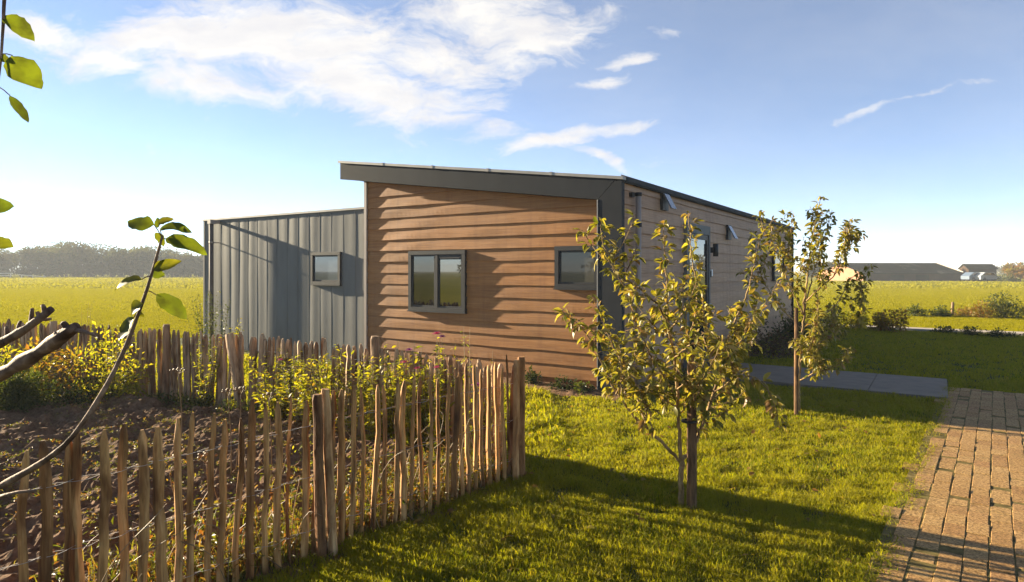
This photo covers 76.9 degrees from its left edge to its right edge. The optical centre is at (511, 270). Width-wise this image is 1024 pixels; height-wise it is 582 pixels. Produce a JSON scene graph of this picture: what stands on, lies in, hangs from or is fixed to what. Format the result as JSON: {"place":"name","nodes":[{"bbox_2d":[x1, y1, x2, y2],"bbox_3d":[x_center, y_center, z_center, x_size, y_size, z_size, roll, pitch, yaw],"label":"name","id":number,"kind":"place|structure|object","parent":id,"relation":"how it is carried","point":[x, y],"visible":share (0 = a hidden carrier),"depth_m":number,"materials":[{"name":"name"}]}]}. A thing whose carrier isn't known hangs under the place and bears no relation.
{"place":"outdoors","nodes":[
{"label":"outdoors","id":0,"kind":"place"},
{"bbox_2d":[0,385,530,581],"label":"soil","id":1,"kind":"structure","parent":0,"point":[137,411],"depth_m":5.08,"materials":[{"name":"brown soil"}]},
{"bbox_2d":[0,343,59,385],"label":"autumn shrub","id":2,"kind":"object","parent":1,"relation":"on","point":[8,356],"visible":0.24,"depth_m":8.83,"materials":[{"name":"yellow plant"}]},
{"bbox_2d":[0,358,68,414],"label":"clipped box","id":3,"kind":"object","parent":1,"relation":"on","point":[21,391],"visible":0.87,"depth_m":7.27,"materials":[{"name":"green plant"}]},
{"bbox_2d":[16,336,109,399],"bbox_3d":[-5.947,1.269,8.299,1.508,0.859,0.958,0,0,0],"label":"autumn shrub","id":4,"kind":"object","parent":1,"relation":"on","point":[66,362],"visible":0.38,"depth_m":8.33,"materials":[{"name":"green plant"}]},
{"bbox_2d":[36,375,128,404],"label":"dark shrub","id":5,"kind":"object","parent":1,"relation":"on","point":[75,392],"visible":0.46,"depth_m":7.68,"materials":[{"name":"green plant"}]},
{"bbox_2d":[72,321,152,402],"bbox_3d":[-4.921,1.114,7.925,0.853,1.130,0.687,0,0,28],"label":"yellow shrub","id":6,"kind":"object","parent":1,"relation":"on","point":[120,386],"visible":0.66,"depth_m":7.90,"materials":[{"name":"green plant"}]},
{"bbox_2d":[141,389,189,405],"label":"weed clump","id":7,"kind":"object","parent":1,"relation":"on","point":[167,400],"visible":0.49,"depth_m":7.83,"materials":[{"name":"green plant"}]},
{"bbox_2d":[169,367,185,438],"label":"dried flower","id":8,"kind":"object","parent":1,"relation":"on","point":[178,369],"visible":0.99,"depth_m":5.91,"materials":[{"name":"brown plant"}]},
{"bbox_2d":[171,394,216,409],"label":"weed clump","id":9,"kind":"object","parent":1,"relation":"on","point":[191,404],"visible":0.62,"depth_m":7.49,"materials":[{"name":"green plant"}]},
{"bbox_2d":[197,451,217,560],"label":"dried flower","id":10,"kind":"object","parent":1,"relation":"on","point":[205,455],"visible":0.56,"depth_m":3.42,"materials":[{"name":"brown plant"}]},
{"bbox_2d":[222,388,235,474],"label":"dried flower","id":11,"kind":"object","parent":1,"relation":"on","point":[228,390],"visible":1,"depth_m":4.91,"materials":[{"name":"brown plant"}]},
{"bbox_2d":[215,396,261,413],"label":"weed clump","id":12,"kind":"object","parent":1,"relation":"on","point":[244,407],"visible":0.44,"depth_m":7.19,"materials":[{"name":"green plant"}]},
{"bbox_2d":[235,386,248,468],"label":"dried flower","id":13,"kind":"object","parent":1,"relation":"on","point":[240,388],"visible":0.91,"depth_m":5.01,"materials":[{"name":"brown plant"}]},
{"bbox_2d":[0,394,526,581],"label":"weeds","id":14,"kind":"object","parent":1,"relation":"on","point":[199,558],"visible":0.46,"depth_m":4.09,"materials":[{"name":"plant"}]},
{"bbox_2d":[262,392,276,484],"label":"dried flower","id":15,"kind":"object","parent":1,"relation":"on","point":[268,393],"visible":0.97,"depth_m":4.61,"materials":[{"name":"brown plant"}]},
{"bbox_2d":[246,353,296,421],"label":"leafy plant","id":16,"kind":"object","parent":1,"relation":"on","point":[280,400],"visible":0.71,"depth_m":6.85,"materials":[{"name":"green plant"}]},
{"bbox_2d":[83,402,500,581],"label":"dry stalks","id":17,"kind":"object","parent":1,"relation":"on","point":[290,510],"visible":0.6,"depth_m":3.69,"materials":[{"name":"brown plant"}]},
{"bbox_2d":[275,346,322,421],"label":"flowering plant","id":18,"kind":"object","parent":1,"relation":"on","point":[298,409],"visible":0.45,"depth_m":6.51,"materials":[{"name":"green plant"}]},
{"bbox_2d":[288,352,349,426],"bbox_3d":[-1.877,1.177,6.400,0.588,0.815,0.508,0,0,0],"label":"leafy plant","id":19,"kind":"object","parent":1,"relation":"on","point":[302,383],"visible":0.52,"depth_m":6.31,"materials":[{"name":"green plant"}]},
{"bbox_2d":[311,344,373,432],"bbox_3d":[-1.633,1.120,6.136,0.596,0.850,0.533,0,0,12],"label":"flowering plant","id":20,"kind":"object","parent":1,"relation":"on","point":[319,387],"visible":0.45,"depth_m":6.14,"materials":[{"name":"green plant"}]},
{"bbox_2d":[354,352,405,440],"bbox_3d":[-1.222,1.201,5.939,0.515,0.908,0.482,0,0,0],"label":"leafy plant","id":21,"kind":"object","parent":1,"relation":"on","point":[371,424],"visible":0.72,"depth_m":5.92,"materials":[{"name":"green plant"}]},
{"bbox_2d":[383,340,423,435],"bbox_3d":[-0.966,1.114,5.868,0.412,1.009,0.320,0,0,43],"label":"flowering plant","id":22,"kind":"object","parent":1,"relation":"on","point":[406,361],"visible":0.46,"depth_m":5.83,"materials":[{"name":"green plant"}]},
{"bbox_2d":[382,479,432,517],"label":"autumn plant","id":23,"kind":"object","parent":1,"relation":"on","point":[409,500],"visible":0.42,"depth_m":4.25,"materials":[{"name":"brown plant"}]},
{"bbox_2d":[388,354,434,453],"bbox_3d":[-0.865,1.200,5.745,0.372,0.915,0.426,0,0,33],"label":"leafy plant","id":24,"kind":"object","parent":1,"relation":"on","point":[408,400],"visible":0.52,"depth_m":5.70,"materials":[{"name":"green plant"}]},
{"bbox_2d":[416,332,459,454],"bbox_3d":[-0.640,1.080,5.570,0.302,1.084,0.314,0,0,-43],"label":"flowering plant","id":25,"kind":"object","parent":1,"relation":"on","point":[442,418],"visible":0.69,"depth_m":5.56,"materials":[{"name":"green plant"}]},
{"bbox_2d":[460,331,473,452],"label":"tall weed","id":26,"kind":"object","parent":1,"relation":"on","point":[471,400],"visible":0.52,"depth_m":5.29,"materials":[{"name":"green plant"}]},
{"bbox_2d":[457,449,492,488],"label":"autumn plant","id":27,"kind":"object","parent":1,"relation":"on","point":[473,470],"visible":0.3,"depth_m":4.83,"materials":[{"name":"brown plant"}]},
{"bbox_2d":[462,383,491,461],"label":"flowering plant","id":28,"kind":"object","parent":1,"relation":"on","point":[484,417],"visible":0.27,"depth_m":5.28,"materials":[{"name":"green plant"}]},
{"bbox_2d":[490,359,505,472],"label":"tall weed","id":29,"kind":"object","parent":1,"relation":"on","point":[493,418],"visible":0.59,"depth_m":5.11,"materials":[{"name":"green plant"}]},
{"bbox_2d":[292,423,350,473],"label":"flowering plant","id":30,"kind":"object","parent":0,"point":[348,447],"visible":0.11,"depth_m":4.94,"materials":[{"name":"green plant"}]},
{"bbox_2d":[357,361,625,401],"bbox_3d":[-0.710,1.611,9.752,5.163,0.062,0.610,0,0,33],"label":"planting bed","id":31,"kind":"object","parent":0,"point":[573,393],"visible":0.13,"depth_m":8.65,"materials":[{"name":"soil"}]},
{"bbox_2d":[525,365,542,383],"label":"bed plant","id":32,"kind":"object","parent":31,"relation":"on","point":[532,377],"visible":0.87,"depth_m":9.13,"materials":[{"name":"green plant"}]},
{"bbox_2d":[545,375,582,390],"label":"bed plant","id":33,"kind":"object","parent":31,"relation":"on","point":[568,386],"visible":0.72,"depth_m":8.77,"materials":[{"name":"green plant"}]},
{"bbox_2d":[573,380,595,394],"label":"bed plant","id":34,"kind":"object","parent":31,"relation":"on","point":[582,386],"visible":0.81,"depth_m":8.58,"materials":[{"name":"green plant"}]},
{"bbox_2d":[0,272,1023,345],"bbox_3d":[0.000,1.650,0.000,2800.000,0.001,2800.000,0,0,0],"label":"field","id":35,"kind":"structure","parent":0,"point":[795,277],"depth_m":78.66,"materials":[{"name":"green plant"}]},
{"bbox_2d":[0,273,43,277],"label":"rail fence","id":36,"kind":"object","parent":35,"relation":"on","point":[10,275],"visible":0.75,"depth_m":149.95,"materials":[{"name":"white wood"}]},
{"bbox_2d":[0,239,202,276],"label":"distant woods","id":37,"kind":"object","parent":35,"relation":"on","point":[75,260],"visible":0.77,"depth_m":170.45,"materials":[{"name":"green plant"}]},
{"bbox_2d":[804,262,821,277],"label":"tree","id":38,"kind":"object","parent":35,"relation":"on","point":[811,272],"visible":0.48,"depth_m":124.03,"materials":[{"name":"green plant"}]},
{"bbox_2d":[817,260,835,270],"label":"tree","id":39,"kind":"object","parent":35,"relation":"on","point":[829,263],"visible":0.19,"depth_m":123.79,"materials":[{"name":"green plant"}]},
{"bbox_2d":[816,262,963,280],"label":"brick barn","id":40,"kind":"structure","parent":35,"relation":"on","point":[936,271],"depth_m":107.26,"materials":[{"name":"grey"}]},
{"bbox_2d":[891,275,903,280],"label":"door","id":41,"kind":"structure","parent":40,"relation":"in","point":[893,277],"depth_m":106.30,"materials":[{"name":"grey"}]},
{"bbox_2d":[916,275,928,280],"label":"door","id":42,"kind":"structure","parent":40,"relation":"in","point":[918,277],"depth_m":106.55,"materials":[{"name":"grey"}]},
{"bbox_2d":[906,303,936,316],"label":"bush","id":43,"kind":"object","parent":35,"relation":"on","point":[912,312],"visible":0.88,"depth_m":23.33,"materials":[{"name":"green plant"}]},
{"bbox_2d":[931,305,955,316],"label":"bush","id":44,"kind":"object","parent":35,"relation":"on","point":[941,312],"visible":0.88,"depth_m":23.27,"materials":[{"name":"green plant"}]},
{"bbox_2d":[954,306,975,315],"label":"bush","id":45,"kind":"object","parent":35,"relation":"on","point":[962,312],"visible":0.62,"depth_m":23.39,"materials":[{"name":"orange plant"}]},
{"bbox_2d":[961,272,989,280],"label":"parked car","id":46,"kind":"object","parent":35,"relation":"on","point":[965,276],"visible":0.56,"depth_m":103.31,"materials":[{"name":"white paint"}]},
{"bbox_2d":[958,264,997,280],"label":"metal shed","id":47,"kind":"structure","parent":35,"relation":"on","point":[978,267],"depth_m":106.93,"materials":[{"name":"grey metal"}]},
{"bbox_2d":[964,299,997,318],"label":"bush","id":48,"kind":"object","parent":35,"relation":"on","point":[974,310],"visible":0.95,"depth_m":22.56,"materials":[{"name":"orange plant"}]},
{"bbox_2d":[975,272,1001,280],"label":"parked car","id":49,"kind":"object","parent":35,"relation":"on","point":[984,276],"visible":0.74,"depth_m":102.35,"materials":[{"name":"white paint"}]},
{"bbox_2d":[977,290,1023,317],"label":"bush","id":50,"kind":"object","parent":35,"relation":"on","point":[1003,307],"visible":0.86,"depth_m":22.50,"materials":[{"name":"green plant"}]},
{"bbox_2d":[994,264,1009,275],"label":"distant hedge","id":51,"kind":"object","parent":35,"relation":"on","point":[999,269],"visible":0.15,"depth_m":248.01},
{"bbox_2d":[995,273,1022,281],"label":"bush","id":52,"kind":"object","parent":35,"relation":"on","point":[1008,278],"visible":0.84,"depth_m":99.56,"materials":[{"name":"green plant"}]},
{"bbox_2d":[1001,262,1023,280],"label":"tree","id":53,"kind":"object","parent":35,"relation":"on","point":[1017,269],"visible":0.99,"depth_m":100.01,"materials":[{"name":"orange plant"}]},
{"bbox_2d":[0,0,1023,271],"label":"sky","id":54,"kind":"structure","parent":0,"point":[907,116],"materials":[{"name":"blue"}]},
{"bbox_2d":[65,326,1023,581],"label":"lawn","id":55,"kind":"structure","parent":0,"point":[560,492],"depth_m":4.81,"materials":[{"name":"green plant"}]},
{"bbox_2d":[81,303,90,326],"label":"tall weed","id":56,"kind":"object","parent":55,"relation":"on","point":[87,318],"visible":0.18,"depth_m":9.33,"materials":[{"name":"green plant"}]},
{"bbox_2d":[0,0,206,497],"label":"apple tree","id":57,"kind":"object","parent":55,"relation":"on","point":[23,70],"visible":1,"depth_m":1.56,"materials":[{"name":"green plant"}]},
{"bbox_2d":[185,291,231,367],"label":"tall shrub","id":58,"kind":"object","parent":55,"relation":"on","point":[210,332],"visible":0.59,"depth_m":10.78,"materials":[{"name":"green plant"}]},
{"bbox_2d":[228,318,243,336],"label":"yellow plant","id":59,"kind":"object","parent":55,"relation":"on","point":[238,329],"visible":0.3,"depth_m":10.74,"materials":[{"name":"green plant"}]},
{"bbox_2d":[0,319,513,472],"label":"picket fence","id":60,"kind":"object","parent":55,"relation":"on","point":[168,350],"visible":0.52,"depth_m":7.47,"materials":[{"name":"wood"}]},
{"bbox_2d":[192,334,221,406],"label":"climbing plant","id":61,"kind":"object","parent":60,"relation":"attached to","point":[200,383],"visible":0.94,"depth_m":7.58,"materials":[{"name":"green plant"}]},
{"bbox_2d":[259,350,292,417],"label":"climbing plant","id":62,"kind":"object","parent":60,"relation":"attached to","point":[269,387],"visible":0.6,"depth_m":6.91,"materials":[{"name":"green plant"}]},
{"bbox_2d":[0,355,524,581],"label":"picket fence","id":63,"kind":"object","parent":55,"relation":"on","point":[324,413],"visible":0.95,"depth_m":3.50,"materials":[{"name":"wood"}]},
{"bbox_2d":[202,161,794,390],"bbox_3d":[0.650,-0.153,16.218,10.171,3.607,12.125,0,0,34],"label":"chalet","id":64,"kind":"object","parent":55,"relation":"on","point":[497,265],"visible":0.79,"depth_m":10.46,"materials":[{"name":"brown wood"}]},
{"bbox_2d":[309,252,341,285],"bbox_3d":[-3.451,-0.041,11.937,0.827,0.616,0.078,0,0,33],"label":"window","id":65,"kind":"structure","parent":64,"relation":"in","point":[325,267],"depth_m":11.93,"materials":[{"name":"clear glass"}]},
{"bbox_2d":[407,250,466,313],"bbox_3d":[-1.217,0.170,10.372,1.206,0.995,0.078,0,0,33],"label":"window","id":66,"kind":"structure","parent":64,"relation":"in","point":[436,283],"depth_m":10.34,"materials":[{"name":"clear glass"}]},
{"bbox_2d":[553,245,596,289],"bbox_3d":[0.905,-0.043,8.968,0.724,0.613,0.078,0,0,33],"label":"window","id":67,"kind":"structure","parent":64,"relation":"in","point":[573,270],"depth_m":8.99,"materials":[{"name":"grey glass"}]},
{"bbox_2d":[660,193,675,210],"bbox_3d":[2.376,-1.067,9.774,0.180,0.290,0.250,0,0,34],"label":"vent window","id":68,"kind":"structure","parent":64,"relation":"in","point":[666,201],"depth_m":9.72,"materials":[{"name":"grey glass"}]},
{"bbox_2d":[683,222,711,367],"bbox_3d":[3.235,0.410,11.144,0.121,2.420,1.298,0,0,34],"label":"door","id":69,"kind":"structure","parent":64,"relation":"in","point":[703,243],"depth_m":11.26,"materials":[{"name":"glass"}]},
{"bbox_2d":[726,225,737,239],"bbox_3d":[4.368,-0.766,12.784,0.180,0.290,0.250,0,0,34],"label":"vent window","id":70,"kind":"structure","parent":64,"relation":"in","point":[729,230],"depth_m":12.72,"materials":[{"name":"grey glass"}]},
{"bbox_2d":[772,250,784,280],"bbox_3d":[6.955,-0.141,16.777,0.086,0.778,1.373,0,0,34],"label":"window","id":71,"kind":"structure","parent":64,"relation":"in","point":[775,275],"depth_m":16.47,"materials":[{"name":"grey glass"}]},
{"bbox_2d":[379,388,939,580],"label":"fallen leaves","id":72,"kind":"object","parent":55,"relation":"on","point":[419,518],"visible":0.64,"depth_m":5.06,"materials":[{"name":"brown plant"}]},
{"bbox_2d":[552,209,790,507],"bbox_3d":[1.236,0.614,4.587,1.958,2.118,1.489,0,0,0],"label":"apple sapling","id":73,"kind":"object","parent":55,"relation":"on","point":[720,365],"visible":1,"depth_m":4.34,"materials":[{"name":"green plant"}]},
{"bbox_2d":[665,364,705,386],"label":"wall shrub","id":74,"kind":"object","parent":55,"relation":"on","point":[684,374],"visible":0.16,"depth_m":9.06,"materials":[{"name":"green plant"}]},
{"bbox_2d":[681,350,697,510],"bbox_3d":[1.220,1.122,4.426,0.118,1.156,0.102,0,0,0],"label":"tree stake","id":75,"kind":"object","parent":55,"relation":"on","point":[691,498],"visible":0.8,"depth_m":4.40,"materials":[{"name":"brown wood"}]},
{"bbox_2d":[738,312,802,359],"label":"bush","id":76,"kind":"object","parent":55,"relation":"on","point":[770,352],"visible":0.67,"depth_m":12.28,"materials":[{"name":"green plant"}]},
{"bbox_2d":[759,308,810,348],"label":"bush","id":77,"kind":"object","parent":55,"relation":"on","point":[790,329],"visible":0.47,"depth_m":13.62,"materials":[{"name":"green plant"}]},
{"bbox_2d":[790,308,801,415],"bbox_3d":[3.241,1.059,7.357,0.128,1.281,0.188,0,0,0],"label":"tree stake","id":78,"kind":"object","parent":55,"relation":"on","point":[795,364],"visible":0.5,"depth_m":7.29,"materials":[{"name":"brown wood"}]},
{"bbox_2d":[736,196,877,412],"bbox_3d":[3.518,0.403,7.325,1.712,2.538,1.282,0,0,0],"label":"apple sapling","id":79,"kind":"object","parent":55,"relation":"on","point":[816,335],"visible":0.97,"depth_m":7.16,"materials":[{"name":"green plant"}]},
{"bbox_2d":[779,301,844,335],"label":"shrub","id":80,"kind":"object","parent":55,"relation":"on","point":[819,318],"visible":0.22,"depth_m":16.07,"materials":[{"name":"green plant"}]},
{"bbox_2d":[822,304,845,328],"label":"bush","id":81,"kind":"object","parent":55,"relation":"on","point":[826,321],"visible":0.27,"depth_m":18.58,"materials":[{"name":"green plant"}]},
{"bbox_2d":[836,306,869,328],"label":"bush","id":82,"kind":"object","parent":55,"relation":"on","point":[851,320],"visible":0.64,"depth_m":18.07,"materials":[{"name":"green plant"}]},
{"bbox_2d":[867,308,910,331],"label":"bush","id":83,"kind":"object","parent":55,"relation":"on","point":[880,323],"visible":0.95,"depth_m":17.38,"materials":[{"name":"green plant"}]},
{"bbox_2d":[929,325,957,332],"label":"bush","id":84,"kind":"object","parent":55,"relation":"on","point":[945,328],"visible":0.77,"depth_m":17.00,"materials":[{"name":"green plant"}]},
{"bbox_2d":[955,325,981,335],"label":"bush","id":85,"kind":"object","parent":55,"relation":"on","point":[966,330],"visible":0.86,"depth_m":16.39,"materials":[{"name":"green plant"}]},
{"bbox_2d":[978,327,1023,337],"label":"bush","id":86,"kind":"object","parent":55,"relation":"on","point":[997,334],"visible":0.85,"depth_m":15.90,"materials":[{"name":"green plant"}]},
{"bbox_2d":[682,363,947,398],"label":"slab path","id":87,"kind":"structure","parent":0,"point":[912,386],"depth_m":9.34,"materials":[{"name":"concrete"}]},
{"bbox_2d":[801,324,1023,335],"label":"pale path","id":88,"kind":"structure","parent":0,"point":[928,329],"depth_m":17.51,"materials":[{"name":"concrete"}]},
{"bbox_2d":[862,387,1023,581],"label":"brick path","id":89,"kind":"structure","parent":0,"point":[975,561],"depth_m":4.47,"materials":[{"name":"brown brick"}]}
]}

